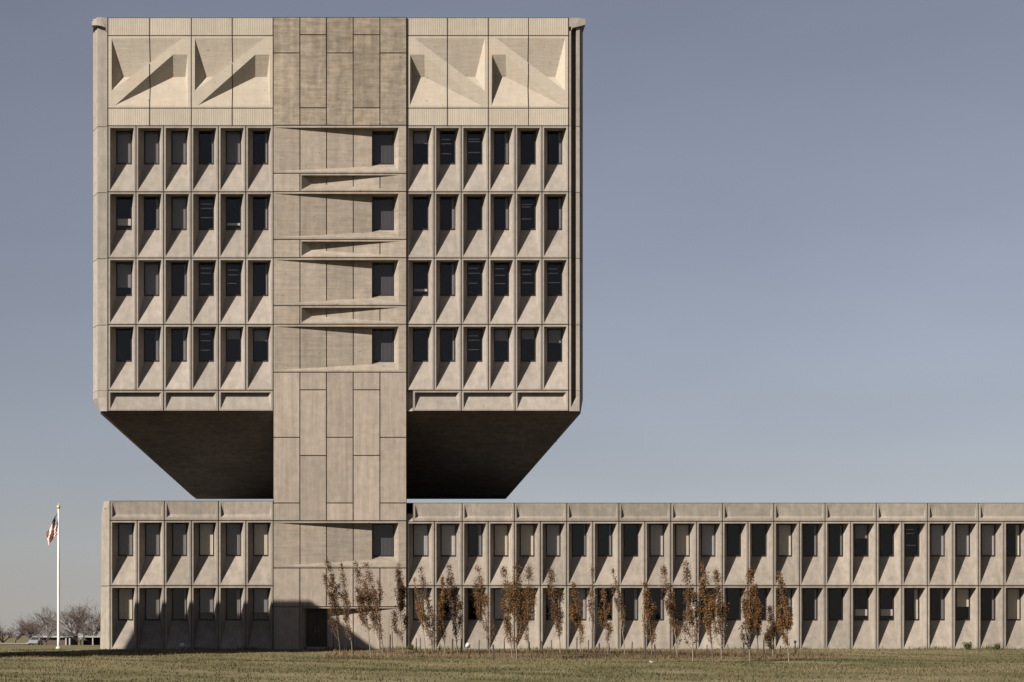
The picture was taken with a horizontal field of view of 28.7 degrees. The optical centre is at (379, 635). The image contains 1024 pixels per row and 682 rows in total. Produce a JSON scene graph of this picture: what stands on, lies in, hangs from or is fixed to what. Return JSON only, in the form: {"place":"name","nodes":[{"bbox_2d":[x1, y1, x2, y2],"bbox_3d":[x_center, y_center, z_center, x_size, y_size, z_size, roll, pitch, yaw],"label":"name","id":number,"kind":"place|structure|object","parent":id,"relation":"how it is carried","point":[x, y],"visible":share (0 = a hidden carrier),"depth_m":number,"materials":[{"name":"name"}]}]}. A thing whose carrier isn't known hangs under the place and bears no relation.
{"place":"outdoors","nodes":[
{"label":"outdoors","id":0,"kind":"place"},
{"bbox_2d":[0,636,1023,681],"bbox_3d":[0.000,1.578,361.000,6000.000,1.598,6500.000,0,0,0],"label":"lawn","id":1,"kind":"structure","parent":0,"point":[25,639],"depth_m":73.92,"materials":[{"name":"plant"}]},
{"bbox_2d":[15,618,52,638],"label":"bare tree","id":2,"kind":"object","parent":1,"relation":"on","point":[29,628],"visible":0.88,"depth_m":355.42,"materials":[{"name":"brown plant"}]},
{"bbox_2d":[29,619,63,644],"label":"bare tree","id":3,"kind":"object","parent":1,"relation":"on","point":[51,631],"visible":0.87,"depth_m":323.71,"materials":[{"name":"brown plant"}]},
{"bbox_2d":[25,605,71,631],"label":"bare tree","id":4,"kind":"object","parent":1,"relation":"on","point":[45,618],"visible":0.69,"depth_m":372.62,"materials":[{"name":"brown plant"}]},
{"bbox_2d":[32,628,78,644],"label":"house","id":5,"kind":"structure","parent":1,"relation":"on","point":[52,640],"depth_m":333.40,"materials":[{"name":"brick"}]},
{"bbox_2d":[56,504,60,648],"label":"flagpole","id":6,"kind":"object","parent":1,"relation":"on","point":[58,579],"visible":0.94,"depth_m":122.05,"materials":[{"name":"white metal"}]},
{"bbox_2d":[46,513,56,545],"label":"flag","id":7,"kind":"object","parent":6,"relation":"hanging from","point":[51,533],"visible":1,"depth_m":122.03,"materials":[{"name":"fabric"}]},
{"bbox_2d":[47,596,100,634],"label":"bare tree","id":8,"kind":"object","parent":1,"relation":"on","point":[76,618],"visible":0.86,"depth_m":347.07,"materials":[{"name":"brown plant"}]},
{"bbox_2d":[60,622,98,644],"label":"bare tree","id":9,"kind":"object","parent":1,"relation":"on","point":[63,635],"visible":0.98,"depth_m":327.39,"materials":[{"name":"brown plant"}]},
{"bbox_2d":[75,603,100,635],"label":"bare tree","id":10,"kind":"object","parent":1,"relation":"on","point":[94,625],"visible":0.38,"depth_m":362.30,"materials":[{"name":"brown plant"}]},
{"bbox_2d":[78,636,99,644],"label":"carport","id":11,"kind":"object","parent":1,"relation":"on","point":[91,640],"visible":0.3,"depth_m":342.80,"materials":[{"name":"metal"}]},
{"bbox_2d":[322,557,341,652],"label":"young tree","id":12,"kind":"object","parent":1,"relation":"on","point":[334,602],"visible":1,"depth_m":102.44,"materials":[{"name":"brown plant"}]},
{"bbox_2d":[336,561,353,653],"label":"young tree","id":13,"kind":"object","parent":1,"relation":"on","point":[345,618],"visible":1,"depth_m":102.45,"materials":[{"name":"brown plant"}]},
{"bbox_2d":[352,561,375,656],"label":"young tree","id":14,"kind":"object","parent":1,"relation":"on","point":[361,599],"visible":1,"depth_m":91.70,"materials":[{"name":"brown plant"}]},
{"bbox_2d":[362,563,385,653],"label":"young tree","id":15,"kind":"object","parent":1,"relation":"on","point":[376,617],"visible":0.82,"depth_m":101.71,"materials":[{"name":"brown plant"}]},
{"bbox_2d":[391,563,409,653],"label":"young tree","id":16,"kind":"object","parent":1,"relation":"on","point":[401,590],"visible":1,"depth_m":103.45,"materials":[{"name":"brown plant"}]},
{"bbox_2d":[413,577,425,654],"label":"young tree","id":17,"kind":"object","parent":1,"relation":"on","point":[418,607],"visible":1,"depth_m":100.74,"materials":[{"name":"brown plant"}]},
{"bbox_2d":[416,566,439,654],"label":"young tree","id":18,"kind":"object","parent":1,"relation":"on","point":[429,612],"visible":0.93,"depth_m":102.50,"materials":[{"name":"brown plant"}]},
{"bbox_2d":[437,574,446,652],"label":"young tree","id":19,"kind":"object","parent":1,"relation":"on","point":[442,614],"visible":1,"depth_m":101.71,"materials":[{"name":"brown plant"}]},
{"bbox_2d":[444,564,463,653],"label":"young tree","id":20,"kind":"object","parent":1,"relation":"on","point":[453,600],"visible":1,"depth_m":102.39,"materials":[{"name":"brown plant"}]},
{"bbox_2d":[472,564,495,652],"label":"young tree","id":21,"kind":"object","parent":1,"relation":"on","point":[481,599],"visible":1,"depth_m":101.72,"materials":[{"name":"brown plant"}]},
{"bbox_2d":[499,566,514,656],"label":"young tree","id":22,"kind":"object","parent":1,"relation":"on","point":[508,627],"visible":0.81,"depth_m":92.94,"materials":[{"name":"brown plant"}]},
{"bbox_2d":[505,564,525,657],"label":"young tree","id":23,"kind":"object","parent":1,"relation":"on","point":[514,602],"visible":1,"depth_m":91.68,"materials":[{"name":"brown plant"}]},
{"bbox_2d":[520,563,536,650],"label":"young tree","id":24,"kind":"object","parent":1,"relation":"on","point":[528,594],"visible":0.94,"depth_m":102.44,"materials":[{"name":"brown plant"}]},
{"bbox_2d":[545,567,565,652],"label":"young tree","id":25,"kind":"object","parent":1,"relation":"on","point":[552,596],"visible":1,"depth_m":102.45,"materials":[{"name":"brown plant"}]},
{"bbox_2d":[92,17,1023,648],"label":"office building","id":26,"kind":"structure","parent":1,"relation":"on","point":[338,289],"depth_m":111.16,"materials":[{"name":"concrete"}]},
{"bbox_2d":[116,131,131,163],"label":"window","id":27,"kind":"structure","parent":26,"relation":"in","point":[123,138],"depth_m":111.75,"materials":[{"name":"grey glass"}]},
{"bbox_2d":[116,197,131,229],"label":"window","id":28,"kind":"structure","parent":26,"relation":"in","point":[118,221],"depth_m":111.75,"materials":[{"name":"black glass"}]},
{"bbox_2d":[116,262,131,295],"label":"window","id":29,"kind":"structure","parent":26,"relation":"in","point":[123,269],"depth_m":111.75,"materials":[{"name":"grey glass"}]},
{"bbox_2d":[116,328,131,361],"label":"window","id":30,"kind":"structure","parent":26,"relation":"in","point":[117,329],"depth_m":111.67,"materials":[{"name":"black glass"}]},
{"bbox_2d":[118,523,132,555],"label":"window","id":31,"kind":"structure","parent":26,"relation":"in","point":[125,530],"depth_m":111.72,"materials":[{"name":"grey glass"}]},
{"bbox_2d":[118,588,132,619],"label":"window","id":32,"kind":"structure","parent":26,"relation":"in","point":[125,595],"depth_m":111.72,"materials":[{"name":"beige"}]},
{"bbox_2d":[144,131,159,163],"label":"window","id":33,"kind":"structure","parent":26,"relation":"in","point":[151,138],"depth_m":111.75,"materials":[{"name":"grey glass"}]},
{"bbox_2d":[144,197,159,229],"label":"window","id":34,"kind":"structure","parent":26,"relation":"in","point":[157,198],"depth_m":111.70,"materials":[{"name":"black glass"}]},
{"bbox_2d":[144,262,159,295],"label":"window","id":35,"kind":"structure","parent":26,"relation":"in","point":[151,269],"depth_m":111.75,"materials":[{"name":"grey glass"}]},
{"bbox_2d":[144,328,159,361],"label":"window","id":36,"kind":"structure","parent":26,"relation":"in","point":[157,329],"depth_m":111.68,"materials":[{"name":"brown metal"}]},
{"bbox_2d":[145,523,159,555],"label":"window","id":37,"kind":"structure","parent":26,"relation":"in","point":[152,530],"depth_m":111.72,"materials":[{"name":"grey glass"}]},
{"bbox_2d":[145,588,159,619],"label":"window","id":38,"kind":"structure","parent":26,"relation":"in","point":[152,595],"depth_m":111.72,"materials":[{"name":"grey glass"}]},
{"bbox_2d":[171,131,186,163],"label":"window","id":39,"kind":"structure","parent":26,"relation":"in","point":[178,138],"depth_m":111.75,"materials":[{"name":"grey glass"}]},
{"bbox_2d":[171,197,186,229],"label":"window","id":40,"kind":"structure","parent":26,"relation":"in","point":[178,204],"depth_m":111.75,"materials":[{"name":"grey glass"}]},
{"bbox_2d":[171,262,186,295],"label":"window","id":41,"kind":"structure","parent":26,"relation":"in","point":[185,263],"depth_m":111.70,"materials":[{"name":"black glass"}]},
{"bbox_2d":[171,328,186,361],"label":"window","id":42,"kind":"structure","parent":26,"relation":"in","point":[184,329],"depth_m":111.70,"materials":[{"name":"brown metal"}]},
{"bbox_2d":[172,523,186,555],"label":"window","id":43,"kind":"structure","parent":26,"relation":"in","point":[179,530],"depth_m":111.72,"materials":[{"name":"grey glass"}]},
{"bbox_2d":[199,523,213,555],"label":"window","id":44,"kind":"structure","parent":26,"relation":"in","point":[206,530],"depth_m":111.72,"materials":[{"name":"beige glass"}]},
{"bbox_2d":[199,588,213,619],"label":"window","id":45,"kind":"structure","parent":26,"relation":"in","point":[206,595],"depth_m":111.72,"materials":[{"name":"grey glass"}]},
{"bbox_2d":[226,131,240,163],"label":"window","id":46,"kind":"structure","parent":26,"relation":"in","point":[233,138],"depth_m":111.75,"materials":[{"name":"grey glass"}]},
{"bbox_2d":[226,328,240,361],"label":"window","id":47,"kind":"structure","parent":26,"relation":"in","point":[231,333],"depth_m":111.70,"materials":[{"name":"grey glass"}]},
{"bbox_2d":[226,523,240,555],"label":"window","id":48,"kind":"structure","parent":26,"relation":"in","point":[233,530],"depth_m":111.72,"materials":[{"name":"grey glass"}]},
{"bbox_2d":[226,588,240,619],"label":"window","id":49,"kind":"structure","parent":26,"relation":"in","point":[238,589],"depth_m":111.68,"materials":[{"name":"grey glass"}]},
{"bbox_2d":[253,131,267,163],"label":"window","id":50,"kind":"structure","parent":26,"relation":"in","point":[266,132],"depth_m":111.67,"materials":[{"name":"black glass"}]},
{"bbox_2d":[253,197,267,229],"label":"window","id":51,"kind":"structure","parent":26,"relation":"in","point":[266,198],"depth_m":111.67,"materials":[{"name":"black glass"}]},
{"bbox_2d":[253,328,267,361],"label":"window","id":52,"kind":"structure","parent":26,"relation":"in","point":[259,334],"depth_m":111.75,"materials":[{"name":"grey glass"}]},
{"bbox_2d":[253,523,267,555],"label":"window","id":53,"kind":"structure","parent":26,"relation":"in","point":[260,530],"depth_m":111.72,"materials":[{"name":"beige glass"}]},
{"bbox_2d":[253,588,267,619],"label":"window","id":54,"kind":"structure","parent":26,"relation":"in","point":[260,595],"depth_m":111.72,"materials":[{"name":"grey glass"}]},
{"bbox_2d":[306,609,326,646],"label":"entrance door","id":55,"kind":"structure","parent":26,"relation":"in","point":[316,619],"depth_m":111.45,"materials":[{"name":"brown metal"}]},
{"bbox_2d":[372,131,393,164],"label":"window","id":56,"kind":"structure","parent":26,"relation":"in","point":[382,141],"depth_m":111.78,"materials":[{"name":"grey glass"}]},
{"bbox_2d":[372,197,393,229],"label":"window","id":57,"kind":"structure","parent":26,"relation":"in","point":[382,207],"depth_m":111.78,"materials":[{"name":"grey glass"}]},
{"bbox_2d":[372,263,393,295],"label":"window","id":58,"kind":"structure","parent":26,"relation":"in","point":[382,273],"depth_m":111.78,"materials":[{"name":"grey glass"}]},
{"bbox_2d":[372,329,393,361],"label":"window","id":59,"kind":"structure","parent":26,"relation":"in","point":[382,339],"depth_m":111.78,"materials":[{"name":"grey glass"}]},
{"bbox_2d":[372,524,393,556],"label":"window","id":60,"kind":"structure","parent":26,"relation":"in","point":[382,534],"depth_m":111.78,"materials":[{"name":"grey glass"}]},
{"bbox_2d":[413,131,427,163],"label":"window","id":61,"kind":"structure","parent":26,"relation":"in","point":[419,137],"depth_m":111.75,"materials":[{"name":"black glass"}]},
{"bbox_2d":[413,524,428,555],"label":"window","id":62,"kind":"structure","parent":26,"relation":"in","point":[420,531],"depth_m":111.72,"materials":[{"name":"grey glass"}]},
{"bbox_2d":[440,197,454,229],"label":"window","id":63,"kind":"structure","parent":26,"relation":"in","point":[453,198],"depth_m":111.67,"materials":[{"name":"black glass"}]},
{"bbox_2d":[440,262,454,295],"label":"window","id":64,"kind":"structure","parent":26,"relation":"in","point":[453,263],"depth_m":111.67,"materials":[{"name":"black glass"}]},
{"bbox_2d":[440,328,454,361],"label":"window","id":65,"kind":"structure","parent":26,"relation":"in","point":[453,329],"depth_m":111.67,"materials":[{"name":"brown metal"}]},
{"bbox_2d":[441,524,455,555],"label":"window","id":66,"kind":"structure","parent":26,"relation":"in","point":[448,531],"depth_m":111.72,"materials":[{"name":"grey glass"}]},
{"bbox_2d":[467,328,481,361],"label":"window","id":67,"kind":"structure","parent":26,"relation":"in","point":[467,328],"depth_m":111.67,"materials":[{"name":"brown metal"}]},
{"bbox_2d":[468,524,482,555],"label":"window","id":68,"kind":"structure","parent":26,"relation":"in","point":[480,526],"depth_m":111.64,"materials":[{"name":"grey metal"}]},
{"bbox_2d":[494,524,507,555],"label":"window","id":69,"kind":"structure","parent":26,"relation":"in","point":[500,530],"depth_m":111.72,"materials":[{"name":"beige glass"}]},
{"bbox_2d":[494,131,508,163],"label":"window","id":70,"kind":"structure","parent":26,"relation":"in","point":[506,132],"depth_m":111.75,"materials":[{"name":"black glass"}]},
{"bbox_2d":[494,197,508,229],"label":"window","id":71,"kind":"structure","parent":26,"relation":"in","point":[506,198],"depth_m":111.75,"materials":[{"name":"black glass"}]},
{"bbox_2d":[494,328,508,361],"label":"window","id":72,"kind":"structure","parent":26,"relation":"in","point":[500,334],"depth_m":111.75,"materials":[{"name":"grey glass"}]},
{"bbox_2d":[520,524,534,555],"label":"window","id":73,"kind":"structure","parent":26,"relation":"in","point":[527,531],"depth_m":111.72,"materials":[{"name":"beige glass"}]},
{"bbox_2d":[521,328,535,361],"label":"window","id":74,"kind":"structure","parent":26,"relation":"in","point":[526,333],"depth_m":111.70,"materials":[{"name":"grey glass"}]},
{"bbox_2d":[546,524,560,555],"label":"window","id":75,"kind":"structure","parent":26,"relation":"in","point":[553,531],"depth_m":111.72,"materials":[{"name":"grey glass"}]},
{"bbox_2d":[547,131,561,163],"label":"window","id":76,"kind":"structure","parent":26,"relation":"in","point":[560,132],"depth_m":111.67,"materials":[{"name":"black glass"}]},
{"bbox_2d":[547,197,561,229],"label":"window","id":77,"kind":"structure","parent":26,"relation":"in","point":[560,198],"depth_m":111.67,"materials":[{"name":"black glass"}]},
{"bbox_2d":[547,328,561,361],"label":"window","id":78,"kind":"structure","parent":26,"relation":"in","point":[554,335],"depth_m":111.75,"materials":[{"name":"grey glass"}]},
{"bbox_2d":[649,524,663,555],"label":"window","id":79,"kind":"structure","parent":26,"relation":"in","point":[656,531],"depth_m":111.72,"materials":[{"name":"grey glass"}]},
{"bbox_2d":[675,524,689,555],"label":"window","id":80,"kind":"structure","parent":26,"relation":"in","point":[682,531],"depth_m":111.72,"materials":[{"name":"brown metal"}]},
{"bbox_2d":[701,524,714,555],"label":"window","id":81,"kind":"structure","parent":26,"relation":"in","point":[707,530],"depth_m":111.72,"materials":[{"name":"grey glass"}]},
{"bbox_2d":[778,524,791,555],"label":"window","id":82,"kind":"structure","parent":26,"relation":"in","point":[784,530],"depth_m":111.72,"materials":[{"name":"brown metal"}]},
{"bbox_2d":[803,524,817,555],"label":"window","id":83,"kind":"structure","parent":26,"relation":"in","point":[815,525],"depth_m":111.65,"materials":[{"name":"grey metal"}]},
{"bbox_2d":[803,588,817,619],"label":"window","id":84,"kind":"structure","parent":26,"relation":"in","point":[815,589],"depth_m":111.65,"materials":[{"name":"grey glass"}]},
{"bbox_2d":[854,524,868,555],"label":"window","id":85,"kind":"structure","parent":26,"relation":"in","point":[860,530],"depth_m":111.72,"materials":[{"name":"grey glass"}]},
{"bbox_2d":[854,588,868,619],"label":"window","id":86,"kind":"structure","parent":26,"relation":"in","point":[857,612],"depth_m":111.64,"materials":[{"name":"grey glass"}]},
{"bbox_2d":[880,588,893,619],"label":"window","id":87,"kind":"structure","parent":26,"relation":"in","point":[883,612],"depth_m":111.72,"materials":[{"name":"grey glass"}]},
{"bbox_2d":[905,588,918,619],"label":"window","id":88,"kind":"structure","parent":26,"relation":"in","point":[916,590],"depth_m":111.72,"materials":[{"name":"glass"}]},
{"bbox_2d":[930,524,944,555],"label":"window","id":89,"kind":"structure","parent":26,"relation":"in","point":[937,531],"depth_m":111.72,"materials":[{"name":"grey glass"}]},
{"bbox_2d":[930,588,944,619],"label":"window","id":90,"kind":"structure","parent":26,"relation":"in","point":[942,590],"depth_m":111.65,"materials":[{"name":"grey glass"}]},
{"bbox_2d":[956,524,969,555],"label":"window","id":91,"kind":"structure","parent":26,"relation":"in","point":[962,530],"depth_m":111.72,"materials":[{"name":"grey glass"}]},
{"bbox_2d":[956,588,969,619],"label":"window","id":92,"kind":"structure","parent":26,"relation":"in","point":[962,594],"depth_m":111.72,"materials":[{"name":"glass"}]},
{"bbox_2d":[981,524,994,555],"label":"window","id":93,"kind":"structure","parent":26,"relation":"in","point":[987,530],"depth_m":111.72,"materials":[{"name":"grey glass"}]},
{"bbox_2d":[116,644,1022,649],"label":"wall foot grass","id":94,"kind":"structure","parent":1,"relation":"on","point":[806,648],"depth_m":110.49,"materials":[{"name":"green plant"}]},
{"bbox_2d":[568,581,585,651],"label":"young tree","id":95,"kind":"object","parent":1,"relation":"on","point":[575,619],"visible":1,"depth_m":101.72,"materials":[{"name":"brown plant"}]},
{"bbox_2d":[322,647,849,659],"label":"dry weeds","id":96,"kind":"object","parent":1,"relation":"on","point":[584,654],"visible":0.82,"depth_m":98.43,"materials":[{"name":"brown plant"}]},
{"bbox_2d":[586,564,596,652],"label":"young tree","id":97,"kind":"object","parent":1,"relation":"on","point":[591,604],"visible":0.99,"depth_m":103.51,"materials":[{"name":"brown plant"}]},
{"bbox_2d":[598,588,613,654],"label":"young tree","id":98,"kind":"object","parent":1,"relation":"on","point":[605,614],"visible":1,"depth_m":100.68,"materials":[{"name":"brown plant"}]},
{"bbox_2d":[610,566,625,653],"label":"young tree","id":99,"kind":"object","parent":1,"relation":"on","point":[619,603],"visible":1,"depth_m":98.98,"materials":[{"name":"brown plant"}]},
{"bbox_2d":[640,582,657,657],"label":"young tree","id":100,"kind":"object","parent":1,"relation":"on","point":[648,610],"visible":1,"depth_m":94.21,"materials":[{"name":"brown plant"}]},
{"bbox_2d":[658,563,682,655],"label":"young tree","id":101,"kind":"object","parent":1,"relation":"on","point":[669,605],"visible":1,"depth_m":94.23,"materials":[{"name":"brown plant"}]},
{"bbox_2d":[680,560,702,661],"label":"young tree","id":102,"kind":"object","parent":1,"relation":"on","point":[689,610],"visible":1,"depth_m":83.24,"materials":[{"name":"brown plant"}]},
{"bbox_2d":[698,561,717,661],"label":"young tree","id":103,"kind":"object","parent":1,"relation":"on","point":[707,617],"visible":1,"depth_m":82.44,"materials":[{"name":"brown plant"}]},
{"bbox_2d":[710,570,729,658],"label":"young tree","id":104,"kind":"object","parent":1,"relation":"on","point":[719,613],"visible":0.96,"depth_m":89.97,"materials":[{"name":"brown plant"}]},
{"bbox_2d":[738,566,757,661],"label":"young tree","id":105,"kind":"object","parent":1,"relation":"on","point":[748,607],"visible":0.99,"depth_m":83.74,"materials":[{"name":"brown plant"}]},
{"bbox_2d":[752,582,763,658],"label":"young tree","id":106,"kind":"object","parent":1,"relation":"on","point":[758,621],"visible":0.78,"depth_m":86.40,"materials":[{"name":"brown plant"}]},
{"bbox_2d":[763,605,777,656],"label":"young tree","id":107,"kind":"object","parent":1,"relation":"on","point":[767,637],"visible":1,"depth_m":92.96,"materials":[{"name":"brown plant"}]},
{"bbox_2d":[773,571,793,661],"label":"young tree","id":108,"kind":"object","parent":1,"relation":"on","point":[781,625],"visible":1,"depth_m":83.70,"materials":[{"name":"brown plant"}]},
{"bbox_2d":[0,0,1023,635],"label":"sky","id":109,"kind":"structure","parent":0,"point":[803,220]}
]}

